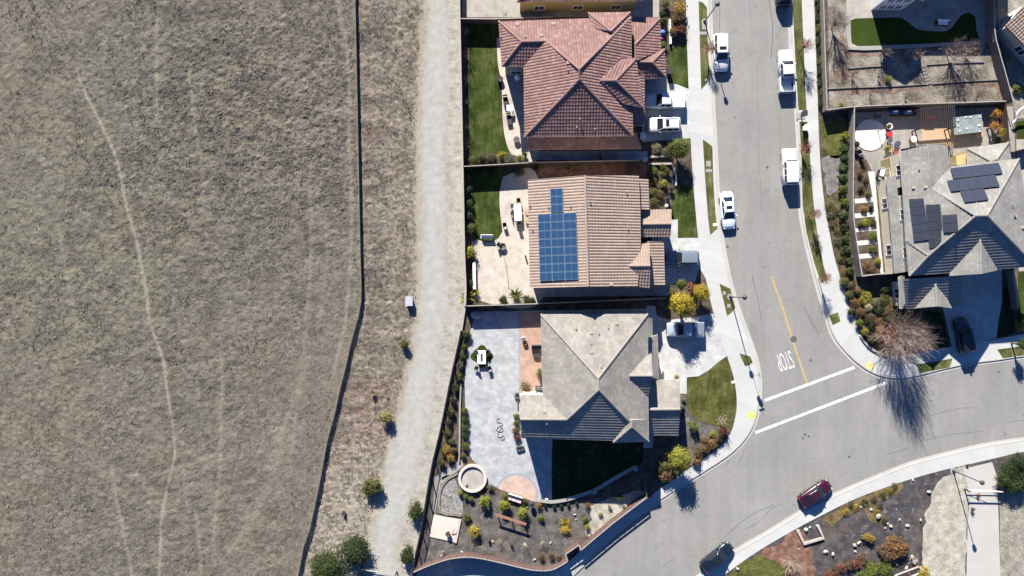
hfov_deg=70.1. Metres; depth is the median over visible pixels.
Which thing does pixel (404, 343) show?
bush
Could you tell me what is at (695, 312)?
bush
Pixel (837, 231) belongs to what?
bush
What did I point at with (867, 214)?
stepping strip
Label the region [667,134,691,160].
tree
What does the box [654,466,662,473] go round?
bush
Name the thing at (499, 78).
planter
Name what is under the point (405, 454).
gravel path
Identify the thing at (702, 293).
tree
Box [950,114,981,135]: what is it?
spa tub
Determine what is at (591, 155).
side path
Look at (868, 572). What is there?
bush
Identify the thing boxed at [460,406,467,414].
bush
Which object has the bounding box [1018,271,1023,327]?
lawn
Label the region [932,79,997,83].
terrace wall
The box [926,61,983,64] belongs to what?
terrace wall
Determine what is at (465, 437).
bush
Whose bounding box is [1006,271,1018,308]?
fence
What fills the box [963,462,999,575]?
walkway
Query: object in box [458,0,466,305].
garden wall
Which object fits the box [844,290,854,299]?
bush
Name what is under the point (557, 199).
solar array
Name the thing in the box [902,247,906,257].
window
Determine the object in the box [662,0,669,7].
bush
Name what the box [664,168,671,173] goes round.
bush
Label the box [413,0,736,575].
garden ground
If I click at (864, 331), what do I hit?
bush
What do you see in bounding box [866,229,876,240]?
bush
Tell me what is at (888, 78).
bush
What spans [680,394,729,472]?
garden bed
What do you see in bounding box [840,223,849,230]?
round bush
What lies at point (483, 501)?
bush
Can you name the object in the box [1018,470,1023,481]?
bush
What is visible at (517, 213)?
garden table
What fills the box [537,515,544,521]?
bush
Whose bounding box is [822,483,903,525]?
golden bed
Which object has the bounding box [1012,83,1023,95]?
bush
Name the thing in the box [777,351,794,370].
stop marking
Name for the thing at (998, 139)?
bush
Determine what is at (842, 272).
bush
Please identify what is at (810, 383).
crosswalk line
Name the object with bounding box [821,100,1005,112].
fence
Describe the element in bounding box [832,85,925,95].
bark strip
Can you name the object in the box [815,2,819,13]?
bush
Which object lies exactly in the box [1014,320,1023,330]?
bush
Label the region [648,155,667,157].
garden wall
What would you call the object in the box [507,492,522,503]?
garden sofa
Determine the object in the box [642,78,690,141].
driveway
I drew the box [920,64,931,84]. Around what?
garden steps
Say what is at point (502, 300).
bush
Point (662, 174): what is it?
bush
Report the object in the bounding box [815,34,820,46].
bush
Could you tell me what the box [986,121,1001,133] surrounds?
tree
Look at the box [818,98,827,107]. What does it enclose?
bush
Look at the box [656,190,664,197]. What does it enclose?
bush
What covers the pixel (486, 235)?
garden bench
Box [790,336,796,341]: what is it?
manhole cover
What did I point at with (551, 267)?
solar array
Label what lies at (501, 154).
bush
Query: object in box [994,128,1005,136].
tree
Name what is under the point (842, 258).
bush
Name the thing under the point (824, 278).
bare tree
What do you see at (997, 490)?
path gate
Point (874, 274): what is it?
fence
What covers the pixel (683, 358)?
driveway
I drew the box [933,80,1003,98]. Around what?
bark strip
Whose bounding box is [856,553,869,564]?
bush
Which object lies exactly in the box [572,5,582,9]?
window
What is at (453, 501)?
gravel bed
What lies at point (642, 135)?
waste bin
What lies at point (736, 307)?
kerb
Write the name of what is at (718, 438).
bush
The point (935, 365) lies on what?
parkway lawn
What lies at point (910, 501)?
garden ground
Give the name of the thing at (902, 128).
patio
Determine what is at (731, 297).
lamp post
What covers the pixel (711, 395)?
front lawn
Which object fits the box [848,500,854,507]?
bush
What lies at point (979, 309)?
driveway
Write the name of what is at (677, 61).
lawn
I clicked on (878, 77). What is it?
bare shrub
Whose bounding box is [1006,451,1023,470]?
bush
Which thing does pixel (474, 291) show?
spiky plant
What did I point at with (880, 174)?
barbecue
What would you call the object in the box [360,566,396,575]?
path gate
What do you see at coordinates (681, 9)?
bush
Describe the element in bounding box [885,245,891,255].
window
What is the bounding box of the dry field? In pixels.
[0,0,361,575]
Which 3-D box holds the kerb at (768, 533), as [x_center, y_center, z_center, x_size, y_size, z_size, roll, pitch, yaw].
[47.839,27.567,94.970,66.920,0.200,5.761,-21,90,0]
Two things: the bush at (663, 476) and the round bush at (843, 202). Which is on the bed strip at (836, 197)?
the round bush at (843, 202)
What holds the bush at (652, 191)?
on the garden ground at (662, 448)
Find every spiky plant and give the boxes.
[460,287,474,305]
[468,287,479,297]
[508,287,521,301]
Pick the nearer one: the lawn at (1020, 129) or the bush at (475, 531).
the bush at (475, 531)
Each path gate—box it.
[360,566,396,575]
[964,488,1004,492]
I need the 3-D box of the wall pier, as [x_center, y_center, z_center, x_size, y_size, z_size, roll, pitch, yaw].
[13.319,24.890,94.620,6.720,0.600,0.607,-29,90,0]
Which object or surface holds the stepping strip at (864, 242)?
on the garden bed at (862, 249)
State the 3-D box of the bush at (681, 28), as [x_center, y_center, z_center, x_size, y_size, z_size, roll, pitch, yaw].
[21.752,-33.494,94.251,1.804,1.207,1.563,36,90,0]
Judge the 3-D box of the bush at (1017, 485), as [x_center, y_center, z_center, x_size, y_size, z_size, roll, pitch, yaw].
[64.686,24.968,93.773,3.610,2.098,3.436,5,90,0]
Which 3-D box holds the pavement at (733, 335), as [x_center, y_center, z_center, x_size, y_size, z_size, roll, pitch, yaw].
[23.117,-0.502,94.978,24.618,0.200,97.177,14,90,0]
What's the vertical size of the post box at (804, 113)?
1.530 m
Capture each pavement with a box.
[417,558,583,575]
[553,0,757,575]
[704,441,1023,575]
[792,0,1023,376]
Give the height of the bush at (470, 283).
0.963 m
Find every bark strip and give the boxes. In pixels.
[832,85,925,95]
[833,66,887,82]
[840,22,881,56]
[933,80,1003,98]
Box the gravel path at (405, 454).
[366,0,450,575]
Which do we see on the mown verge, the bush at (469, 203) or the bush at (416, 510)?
the bush at (416, 510)
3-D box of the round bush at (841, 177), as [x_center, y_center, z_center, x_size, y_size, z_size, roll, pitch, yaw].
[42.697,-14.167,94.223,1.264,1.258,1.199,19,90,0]
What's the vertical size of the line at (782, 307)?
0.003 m
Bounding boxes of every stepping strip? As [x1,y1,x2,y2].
[854,197,876,202]
[854,212,875,217]
[855,227,875,231]
[857,240,876,244]
[859,253,875,258]
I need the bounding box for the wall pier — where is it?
[591,465,638,494]
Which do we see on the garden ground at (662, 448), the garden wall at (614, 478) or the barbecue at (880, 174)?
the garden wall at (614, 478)
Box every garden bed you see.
[417,467,623,565]
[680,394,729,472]
[854,160,879,274]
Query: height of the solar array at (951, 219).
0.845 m
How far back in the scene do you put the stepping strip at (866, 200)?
94.88 m
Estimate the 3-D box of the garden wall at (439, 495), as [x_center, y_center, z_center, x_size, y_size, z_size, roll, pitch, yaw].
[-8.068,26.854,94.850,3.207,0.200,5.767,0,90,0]
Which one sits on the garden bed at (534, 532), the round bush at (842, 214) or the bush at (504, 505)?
the bush at (504, 505)
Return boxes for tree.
[666,290,697,318]
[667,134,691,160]
[667,442,693,475]
[692,284,710,302]
[701,40,718,55]
[717,413,728,426]
[797,37,815,54]
[799,139,813,155]
[808,208,822,219]
[818,270,833,285]
[826,8,852,35]
[866,304,946,373]
[879,44,893,58]
[910,45,926,59]
[939,34,973,66]
[962,38,983,61]
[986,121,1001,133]
[987,109,1003,118]
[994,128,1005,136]
[1010,338,1023,349]
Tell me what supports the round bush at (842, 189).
on the bed strip at (836, 197)
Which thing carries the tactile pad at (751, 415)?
on the pavement at (733, 335)
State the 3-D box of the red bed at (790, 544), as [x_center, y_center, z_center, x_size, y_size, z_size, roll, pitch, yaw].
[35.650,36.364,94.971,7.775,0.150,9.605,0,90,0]
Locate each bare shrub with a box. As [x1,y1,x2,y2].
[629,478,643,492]
[781,551,801,574]
[873,318,907,347]
[877,72,885,81]
[955,64,967,74]
[963,89,972,99]
[975,91,984,100]
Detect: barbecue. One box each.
[533,386,541,390]
[876,167,884,179]
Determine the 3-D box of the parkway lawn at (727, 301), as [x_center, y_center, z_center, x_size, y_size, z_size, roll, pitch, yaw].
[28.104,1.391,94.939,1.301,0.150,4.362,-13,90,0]
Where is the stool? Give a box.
[886,131,892,137]
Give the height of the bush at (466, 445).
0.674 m
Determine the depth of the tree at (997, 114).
93.15 m
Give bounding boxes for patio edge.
[496,473,537,501]
[518,312,519,392]
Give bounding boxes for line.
[755,381,887,433]
[764,366,854,401]
[770,276,806,382]
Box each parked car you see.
[699,541,733,573]
[775,0,791,6]
[797,479,831,507]
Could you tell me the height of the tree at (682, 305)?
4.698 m
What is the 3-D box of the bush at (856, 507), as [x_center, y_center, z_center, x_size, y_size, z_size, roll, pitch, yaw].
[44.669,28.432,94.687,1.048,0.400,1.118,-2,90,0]
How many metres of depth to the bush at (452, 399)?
94.17 m
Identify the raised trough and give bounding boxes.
[890,110,915,116]
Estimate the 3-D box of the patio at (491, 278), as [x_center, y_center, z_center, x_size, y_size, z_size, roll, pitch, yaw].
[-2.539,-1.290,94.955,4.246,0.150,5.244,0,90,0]
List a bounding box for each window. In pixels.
[511,71,520,74]
[534,6,544,10]
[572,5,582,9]
[610,5,621,9]
[877,5,888,8]
[881,198,887,208]
[885,5,896,8]
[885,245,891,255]
[893,5,904,8]
[894,288,898,298]
[896,165,900,176]
[899,209,903,220]
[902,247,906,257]
[1002,13,1015,24]
[1013,45,1023,55]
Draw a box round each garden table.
[507,105,512,111]
[514,204,521,220]
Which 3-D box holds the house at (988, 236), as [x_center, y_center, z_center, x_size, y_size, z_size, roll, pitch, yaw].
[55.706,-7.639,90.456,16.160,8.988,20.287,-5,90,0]
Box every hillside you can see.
[828,0,1013,110]
[997,0,1023,117]
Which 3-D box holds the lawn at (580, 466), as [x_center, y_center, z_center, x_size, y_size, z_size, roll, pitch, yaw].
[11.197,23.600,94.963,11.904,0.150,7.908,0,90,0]
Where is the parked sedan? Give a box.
[719,191,737,229]
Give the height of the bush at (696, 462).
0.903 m
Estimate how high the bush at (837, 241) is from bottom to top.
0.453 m
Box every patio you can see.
[462,0,521,16]
[465,309,658,501]
[471,168,545,308]
[476,258,508,297]
[497,38,538,161]
[522,0,658,16]
[847,0,986,50]
[855,106,1015,189]
[855,119,885,150]
[1016,139,1023,270]
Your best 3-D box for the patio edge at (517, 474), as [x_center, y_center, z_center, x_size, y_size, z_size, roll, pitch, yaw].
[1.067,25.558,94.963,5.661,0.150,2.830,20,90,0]
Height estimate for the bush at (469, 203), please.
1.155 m
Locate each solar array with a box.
[538,213,577,280]
[550,188,562,212]
[909,198,928,241]
[926,204,943,247]
[942,214,957,232]
[947,175,998,191]
[950,163,1002,178]
[960,189,988,202]
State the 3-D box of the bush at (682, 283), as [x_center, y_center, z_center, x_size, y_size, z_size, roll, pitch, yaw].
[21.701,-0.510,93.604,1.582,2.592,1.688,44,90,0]
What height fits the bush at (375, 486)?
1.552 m
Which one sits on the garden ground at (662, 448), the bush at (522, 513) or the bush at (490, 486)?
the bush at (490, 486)
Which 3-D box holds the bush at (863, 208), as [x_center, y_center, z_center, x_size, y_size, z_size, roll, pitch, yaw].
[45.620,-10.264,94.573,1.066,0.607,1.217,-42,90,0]
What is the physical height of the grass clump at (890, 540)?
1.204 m
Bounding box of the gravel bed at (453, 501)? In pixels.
[440,475,462,513]
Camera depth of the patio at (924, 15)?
94.89 m
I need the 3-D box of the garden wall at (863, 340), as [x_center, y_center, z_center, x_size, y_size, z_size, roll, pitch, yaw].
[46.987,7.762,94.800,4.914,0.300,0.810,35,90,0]
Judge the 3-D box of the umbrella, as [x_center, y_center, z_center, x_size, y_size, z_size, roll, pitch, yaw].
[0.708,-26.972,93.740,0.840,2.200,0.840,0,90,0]
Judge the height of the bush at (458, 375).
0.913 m
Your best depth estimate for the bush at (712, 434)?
94.32 m
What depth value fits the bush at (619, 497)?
94.37 m
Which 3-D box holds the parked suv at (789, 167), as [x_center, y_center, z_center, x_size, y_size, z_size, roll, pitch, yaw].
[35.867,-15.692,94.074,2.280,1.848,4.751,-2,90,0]
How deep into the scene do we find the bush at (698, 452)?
94.27 m
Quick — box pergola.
[911,105,955,131]
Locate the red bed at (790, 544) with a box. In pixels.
[761,531,815,575]
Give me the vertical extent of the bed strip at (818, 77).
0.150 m
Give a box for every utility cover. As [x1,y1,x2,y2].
[706,161,710,166]
[797,112,804,118]
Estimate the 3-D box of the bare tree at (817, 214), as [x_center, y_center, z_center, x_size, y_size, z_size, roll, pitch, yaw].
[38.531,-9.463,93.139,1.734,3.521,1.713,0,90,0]
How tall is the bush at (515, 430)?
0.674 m
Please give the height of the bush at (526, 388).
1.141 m
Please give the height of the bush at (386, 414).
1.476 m
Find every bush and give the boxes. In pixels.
[305,546,352,575]
[334,533,371,568]
[359,476,386,498]
[378,410,393,423]
[398,540,414,564]
[399,338,410,350]
[405,497,423,521]
[436,458,445,466]
[441,445,450,455]
[442,427,451,436]
[445,419,452,426]
[446,407,454,416]
[446,454,454,462]
[448,438,455,444]
[449,395,455,402]
[451,447,457,454]
[452,384,458,393]
[453,372,461,380]
[456,362,463,369]
[459,352,465,359]
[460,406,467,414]
[460,424,469,431]
[461,329,471,340]
[461,432,469,439]
[461,442,469,449]
[462,415,469,424]
[463,513,470,520]
[464,199,473,206]
[464,210,474,220]
[465,172,472,178]
[465,185,472,193]
[465,223,477,234]
[465,244,479,259]
[467,154,477,164]
[467,279,473,287]
[467,524,480,538]
[477,152,486,161]
[478,495,490,507]
[479,167,488,175]
[485,151,497,162]
[487,483,493,489]
[492,166,501,173]
[498,152,505,157]
[498,294,507,303]
[498,500,510,511]
[503,152,514,163]
[511,167,524,177]
[511,427,519,433]
[512,419,519,426]
[513,435,520,440]
[516,154,524,162]
[516,504,528,519]
[518,381,531,391]
[521,295,530,304]
[529,295,535,304]
[532,164,540,171]
[536,368,541,379]
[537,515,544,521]
[547,550,555,559]
[559,517,570,527]
[560,525,570,535]
[615,494,622,500]
[649,175,658,185]
[649,186,657,195]
[649,193,660,206]
[651,143,662,154]
[651,167,657,174]
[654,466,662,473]
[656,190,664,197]
[656,470,670,482]
[659,10,666,16]
[659,172,665,178]
[659,178,667,187]
[659,460,672,473]
[660,17,667,27]
[660,163,667,171]
[661,41,667,48]
[661,146,670,156]
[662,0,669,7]
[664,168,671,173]
[667,288,674,296]
[667,469,678,480]
[669,13,685,25]
[669,27,678,36]
[670,0,687,17]
[676,23,687,33]
[676,169,683,176]
[676,279,687,289]
[683,282,696,296]
[688,421,698,432]
[691,306,700,316]
[692,457,700,466]
[693,446,703,459]
[699,442,710,454]
[700,435,708,443]
[707,439,718,449]
[709,430,715,437]
[713,434,724,443]
[718,425,728,437]
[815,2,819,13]
[815,14,819,21]
[815,24,820,34]
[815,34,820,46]
[816,45,821,54]
[816,55,826,65]
[816,67,821,75]
[816,76,822,87]
[818,88,822,97]
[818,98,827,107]
[821,569,833,575]
[824,202,835,210]
[825,209,834,219]
[827,219,837,227]
[828,566,839,575]
[830,206,840,215]
[832,236,842,245]
[833,226,844,235]
[835,562,847,575]
[836,163,847,173]
[836,255,846,262]
[837,245,846,256]
[838,143,848,152]
[838,174,847,182]
[838,185,847,193]
[838,210,849,219]
[838,275,849,287]
[839,131,849,140]
[839,153,849,162]
[839,198,848,207]
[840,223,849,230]
[840,267,847,277]
[841,234,851,243]
[843,245,851,254]
[843,561,854,570]
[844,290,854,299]
[845,257,854,265]
[845,266,854,274]
[846,281,855,290]
[846,308,855,316]
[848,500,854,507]
[849,298,862,308]
[849,557,862,569]
[853,503,859,510]
[854,140,859,148]
[854,286,863,296]
[854,319,863,326]
[855,307,865,316]
[856,168,863,176]
[856,184,864,191]
[856,290,871,304]
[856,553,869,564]
[856,569,864,575]
[860,206,867,212]
[860,328,868,335]
[861,176,868,183]
[861,498,867,506]
[861,532,875,542]
[862,218,869,226]
[862,261,872,271]
[863,560,880,575]
[864,302,872,310]
[864,313,875,322]
[865,191,872,197]
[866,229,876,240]
[866,322,876,331]
[867,336,872,342]
[868,245,877,252]
[868,265,876,273]
[869,219,875,226]
[870,298,878,306]
[871,333,881,343]
[871,494,876,502]
[872,305,884,314]
[872,317,882,325]
[874,257,881,264]
[875,324,886,334]
[875,560,895,575]
[878,293,892,306]
[878,491,886,499]
[880,286,889,294]
[880,515,888,522]
[882,303,894,315]
[884,313,895,323]
[885,75,891,81]
[890,482,898,489]
[915,564,930,575]
[993,135,1003,142]
[993,469,1012,488]
[998,459,1022,479]
[1004,471,1023,494]
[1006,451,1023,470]
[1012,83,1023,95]
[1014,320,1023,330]
[1016,313,1023,320]
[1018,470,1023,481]
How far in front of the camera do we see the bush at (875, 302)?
94.19 m
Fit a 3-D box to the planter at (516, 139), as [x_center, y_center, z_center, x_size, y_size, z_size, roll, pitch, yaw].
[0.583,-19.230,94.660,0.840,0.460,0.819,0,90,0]
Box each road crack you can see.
[757,71,760,191]
[769,0,772,57]
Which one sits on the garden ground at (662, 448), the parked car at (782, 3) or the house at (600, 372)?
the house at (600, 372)
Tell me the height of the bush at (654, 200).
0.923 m
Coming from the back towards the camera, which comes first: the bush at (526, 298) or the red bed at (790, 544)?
the red bed at (790, 544)
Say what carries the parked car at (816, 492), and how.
on the street
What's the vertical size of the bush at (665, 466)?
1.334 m
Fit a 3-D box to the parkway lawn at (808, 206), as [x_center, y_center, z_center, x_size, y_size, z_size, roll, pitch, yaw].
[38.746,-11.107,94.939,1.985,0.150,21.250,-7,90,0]
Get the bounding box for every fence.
[298,0,362,575]
[412,330,461,573]
[413,552,566,572]
[460,16,551,23]
[463,160,639,168]
[466,298,665,305]
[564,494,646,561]
[624,161,627,175]
[643,479,646,495]
[818,0,827,112]
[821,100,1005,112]
[847,107,861,276]
[855,273,894,276]
[985,0,1013,103]
[997,101,1011,158]
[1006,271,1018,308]
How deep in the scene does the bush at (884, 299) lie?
94.20 m
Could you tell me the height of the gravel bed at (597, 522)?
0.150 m
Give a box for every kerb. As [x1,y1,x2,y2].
[567,0,759,575]
[701,440,1023,575]
[790,1,1023,378]
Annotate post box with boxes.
[800,110,807,116]
[802,124,808,130]
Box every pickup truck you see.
[645,91,684,108]
[666,321,703,338]
[777,50,795,93]
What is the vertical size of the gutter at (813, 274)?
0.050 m
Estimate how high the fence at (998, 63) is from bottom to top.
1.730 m
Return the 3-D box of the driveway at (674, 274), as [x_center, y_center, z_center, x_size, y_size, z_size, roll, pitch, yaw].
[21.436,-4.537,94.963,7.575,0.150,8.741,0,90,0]
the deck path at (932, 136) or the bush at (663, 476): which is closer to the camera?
the bush at (663, 476)
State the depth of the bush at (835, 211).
94.62 m
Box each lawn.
[469,24,509,161]
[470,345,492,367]
[472,167,506,240]
[552,439,643,499]
[668,40,688,88]
[671,184,697,237]
[687,357,736,428]
[699,1,709,88]
[703,140,716,234]
[720,284,734,315]
[726,554,785,575]
[739,353,751,365]
[793,0,805,109]
[799,122,826,282]
[829,312,839,324]
[851,13,978,45]
[890,306,947,350]
[917,359,951,372]
[997,286,1014,337]
[997,347,1023,357]
[1016,121,1023,137]
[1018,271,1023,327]
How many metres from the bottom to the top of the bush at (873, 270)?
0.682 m
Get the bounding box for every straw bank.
[922,466,969,575]
[999,472,1023,575]
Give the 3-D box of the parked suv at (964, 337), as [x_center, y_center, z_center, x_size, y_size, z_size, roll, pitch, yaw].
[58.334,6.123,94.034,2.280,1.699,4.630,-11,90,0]
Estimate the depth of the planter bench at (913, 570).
94.40 m
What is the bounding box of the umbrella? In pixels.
[514,74,520,80]
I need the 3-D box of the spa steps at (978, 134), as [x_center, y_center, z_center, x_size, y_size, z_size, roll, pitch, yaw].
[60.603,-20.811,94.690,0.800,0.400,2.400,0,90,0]
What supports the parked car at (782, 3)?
on the street
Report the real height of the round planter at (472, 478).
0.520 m
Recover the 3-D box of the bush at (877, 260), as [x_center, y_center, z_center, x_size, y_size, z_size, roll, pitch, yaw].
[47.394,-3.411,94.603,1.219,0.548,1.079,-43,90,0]
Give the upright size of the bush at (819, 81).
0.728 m
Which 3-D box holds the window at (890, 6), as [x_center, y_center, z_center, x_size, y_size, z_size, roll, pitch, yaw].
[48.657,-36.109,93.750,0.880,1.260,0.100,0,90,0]
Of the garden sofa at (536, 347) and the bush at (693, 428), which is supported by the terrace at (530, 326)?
the garden sofa at (536, 347)
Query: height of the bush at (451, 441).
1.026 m
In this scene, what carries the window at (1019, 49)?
in the house at (1010, 33)
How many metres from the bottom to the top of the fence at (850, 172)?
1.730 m
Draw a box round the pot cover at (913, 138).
[911,136,916,141]
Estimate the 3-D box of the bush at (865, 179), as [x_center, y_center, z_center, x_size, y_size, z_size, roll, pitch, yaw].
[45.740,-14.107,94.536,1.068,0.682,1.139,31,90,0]
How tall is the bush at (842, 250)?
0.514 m
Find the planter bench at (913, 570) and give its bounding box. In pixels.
[894,565,924,575]
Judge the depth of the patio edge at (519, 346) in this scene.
94.89 m
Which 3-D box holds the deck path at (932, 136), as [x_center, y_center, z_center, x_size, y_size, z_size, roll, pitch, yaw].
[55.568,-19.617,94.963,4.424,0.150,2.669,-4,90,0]
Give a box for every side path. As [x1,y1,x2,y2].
[433,460,462,511]
[536,151,647,159]
[538,164,645,176]
[543,284,668,296]
[868,171,885,274]
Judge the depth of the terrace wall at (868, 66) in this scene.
94.76 m
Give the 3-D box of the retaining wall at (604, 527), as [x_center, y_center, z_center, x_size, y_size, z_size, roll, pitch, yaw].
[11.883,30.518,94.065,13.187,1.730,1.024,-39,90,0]
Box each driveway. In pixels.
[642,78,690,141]
[646,306,726,393]
[650,220,705,285]
[943,269,1001,346]
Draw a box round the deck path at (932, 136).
[922,128,956,146]
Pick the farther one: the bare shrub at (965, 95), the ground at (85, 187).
the ground at (85, 187)
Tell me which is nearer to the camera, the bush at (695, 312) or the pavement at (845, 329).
the bush at (695, 312)
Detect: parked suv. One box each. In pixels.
[646,115,680,132]
[712,33,730,72]
[780,148,799,185]
[952,317,976,353]
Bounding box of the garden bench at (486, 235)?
[481,234,492,237]
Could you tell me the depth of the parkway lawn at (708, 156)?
94.86 m
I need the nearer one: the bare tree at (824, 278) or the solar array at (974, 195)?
the solar array at (974, 195)
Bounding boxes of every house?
[498,11,666,149]
[517,0,642,11]
[520,313,680,442]
[528,175,671,287]
[871,0,922,9]
[877,142,1023,308]
[996,5,1023,64]
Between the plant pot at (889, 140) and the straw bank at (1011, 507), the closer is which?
the plant pot at (889, 140)
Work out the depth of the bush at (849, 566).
94.30 m
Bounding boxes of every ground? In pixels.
[83,18,340,363]
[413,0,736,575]
[724,452,1023,575]
[814,0,1023,354]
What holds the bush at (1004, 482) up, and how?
on the garden ground at (910, 501)
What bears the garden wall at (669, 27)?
on the garden ground at (662, 448)
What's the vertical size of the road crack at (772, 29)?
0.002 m
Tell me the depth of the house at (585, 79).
88.85 m
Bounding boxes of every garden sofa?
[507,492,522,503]
[532,345,540,350]
[935,19,949,25]
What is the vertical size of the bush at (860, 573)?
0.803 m
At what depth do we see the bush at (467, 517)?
94.40 m
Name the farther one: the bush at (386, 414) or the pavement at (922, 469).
the pavement at (922, 469)
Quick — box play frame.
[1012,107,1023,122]
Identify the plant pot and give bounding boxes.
[886,138,892,143]
[894,141,900,146]
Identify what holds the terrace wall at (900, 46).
on the garden ground at (872, 284)
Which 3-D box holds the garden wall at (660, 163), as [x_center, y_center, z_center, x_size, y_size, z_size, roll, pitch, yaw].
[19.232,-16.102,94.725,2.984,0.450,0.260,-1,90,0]
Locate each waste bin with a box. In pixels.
[640,132,645,139]
[666,69,671,75]
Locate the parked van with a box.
[665,249,698,265]
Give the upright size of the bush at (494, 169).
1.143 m
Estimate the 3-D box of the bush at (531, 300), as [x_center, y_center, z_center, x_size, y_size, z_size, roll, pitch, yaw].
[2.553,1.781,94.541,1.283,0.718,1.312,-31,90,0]
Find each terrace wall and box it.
[827,83,925,88]
[845,12,986,49]
[848,65,887,68]
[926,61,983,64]
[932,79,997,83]
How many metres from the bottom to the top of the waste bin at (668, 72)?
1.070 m
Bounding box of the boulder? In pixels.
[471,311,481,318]
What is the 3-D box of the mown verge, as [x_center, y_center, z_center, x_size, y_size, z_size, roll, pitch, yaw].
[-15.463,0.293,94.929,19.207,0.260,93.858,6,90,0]
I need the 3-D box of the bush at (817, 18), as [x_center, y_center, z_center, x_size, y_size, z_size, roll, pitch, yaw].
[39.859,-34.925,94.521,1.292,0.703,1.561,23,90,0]
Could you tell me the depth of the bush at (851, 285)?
94.24 m
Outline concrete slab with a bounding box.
[429,515,460,542]
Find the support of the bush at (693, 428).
on the garden bed at (690, 440)
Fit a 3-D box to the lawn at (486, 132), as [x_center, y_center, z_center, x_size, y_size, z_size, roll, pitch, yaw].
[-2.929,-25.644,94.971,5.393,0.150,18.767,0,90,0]
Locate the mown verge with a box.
[299,0,463,575]
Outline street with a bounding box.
[574,0,1023,575]
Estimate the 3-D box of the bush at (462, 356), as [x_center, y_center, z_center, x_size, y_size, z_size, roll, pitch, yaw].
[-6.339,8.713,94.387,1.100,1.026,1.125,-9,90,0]
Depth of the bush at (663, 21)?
94.14 m
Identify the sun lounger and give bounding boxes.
[502,94,508,106]
[506,112,511,124]
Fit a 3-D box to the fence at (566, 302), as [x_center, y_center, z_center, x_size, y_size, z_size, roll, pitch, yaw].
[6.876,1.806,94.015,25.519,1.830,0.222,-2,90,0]
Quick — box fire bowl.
[499,243,505,249]
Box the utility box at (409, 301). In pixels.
[405,296,414,306]
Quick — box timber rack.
[495,512,525,525]
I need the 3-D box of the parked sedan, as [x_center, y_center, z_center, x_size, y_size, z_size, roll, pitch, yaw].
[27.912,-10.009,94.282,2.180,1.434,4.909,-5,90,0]
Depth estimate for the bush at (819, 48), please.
94.42 m
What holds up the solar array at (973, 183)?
on the house at (988, 236)
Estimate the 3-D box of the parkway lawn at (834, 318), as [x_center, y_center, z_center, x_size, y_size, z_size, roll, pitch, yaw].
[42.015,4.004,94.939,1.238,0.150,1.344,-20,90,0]
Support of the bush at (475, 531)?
on the garden bed at (534, 532)
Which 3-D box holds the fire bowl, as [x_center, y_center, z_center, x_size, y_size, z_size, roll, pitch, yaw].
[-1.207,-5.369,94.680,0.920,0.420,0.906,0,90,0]
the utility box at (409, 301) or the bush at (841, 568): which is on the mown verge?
the utility box at (409, 301)
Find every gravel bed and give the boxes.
[440,475,462,513]
[585,490,643,535]
[821,155,843,195]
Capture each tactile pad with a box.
[747,411,755,419]
[866,362,873,370]
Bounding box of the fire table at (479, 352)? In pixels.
[477,350,485,363]
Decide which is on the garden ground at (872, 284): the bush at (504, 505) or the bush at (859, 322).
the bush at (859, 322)
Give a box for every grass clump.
[875,544,896,562]
[883,534,906,553]
[883,549,899,562]
[895,539,911,559]
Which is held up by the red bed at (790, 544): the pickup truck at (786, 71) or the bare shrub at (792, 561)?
the bare shrub at (792, 561)
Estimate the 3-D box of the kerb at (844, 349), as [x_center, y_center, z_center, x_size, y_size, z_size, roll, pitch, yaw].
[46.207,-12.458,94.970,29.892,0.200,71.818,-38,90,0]
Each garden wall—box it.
[412,306,465,567]
[438,473,461,516]
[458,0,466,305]
[458,384,461,461]
[473,262,475,288]
[539,466,633,503]
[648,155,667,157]
[648,163,671,164]
[668,19,671,44]
[673,168,676,185]
[796,524,824,544]
[859,335,889,356]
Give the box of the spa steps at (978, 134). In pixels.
[975,118,982,136]
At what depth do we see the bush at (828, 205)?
94.58 m
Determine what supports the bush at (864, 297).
on the garden ground at (872, 284)
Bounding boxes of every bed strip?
[816,2,821,112]
[819,114,853,278]
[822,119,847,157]
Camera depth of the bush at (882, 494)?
94.74 m
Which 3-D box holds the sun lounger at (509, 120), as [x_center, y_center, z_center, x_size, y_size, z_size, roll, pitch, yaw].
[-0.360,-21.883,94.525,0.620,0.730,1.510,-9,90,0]
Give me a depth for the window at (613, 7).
93.51 m
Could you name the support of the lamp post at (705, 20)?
on the parkway lawn at (704, 64)
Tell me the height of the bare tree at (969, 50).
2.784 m
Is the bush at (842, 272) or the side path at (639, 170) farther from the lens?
the side path at (639, 170)
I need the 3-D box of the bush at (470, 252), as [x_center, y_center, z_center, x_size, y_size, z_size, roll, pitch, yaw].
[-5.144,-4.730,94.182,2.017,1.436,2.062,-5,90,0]
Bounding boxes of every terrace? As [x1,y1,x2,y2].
[498,476,535,501]
[520,312,542,392]
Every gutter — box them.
[581,0,761,565]
[696,437,1023,575]
[788,6,1023,380]
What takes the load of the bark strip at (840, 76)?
on the hillside at (903, 68)
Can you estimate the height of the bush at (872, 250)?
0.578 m
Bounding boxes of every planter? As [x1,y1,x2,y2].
[458,464,486,492]
[497,76,502,81]
[513,136,519,142]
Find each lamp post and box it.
[702,2,719,23]
[727,294,746,299]
[950,468,984,484]
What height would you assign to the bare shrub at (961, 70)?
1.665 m
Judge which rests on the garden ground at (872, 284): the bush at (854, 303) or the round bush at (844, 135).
the bush at (854, 303)
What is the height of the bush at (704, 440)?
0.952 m

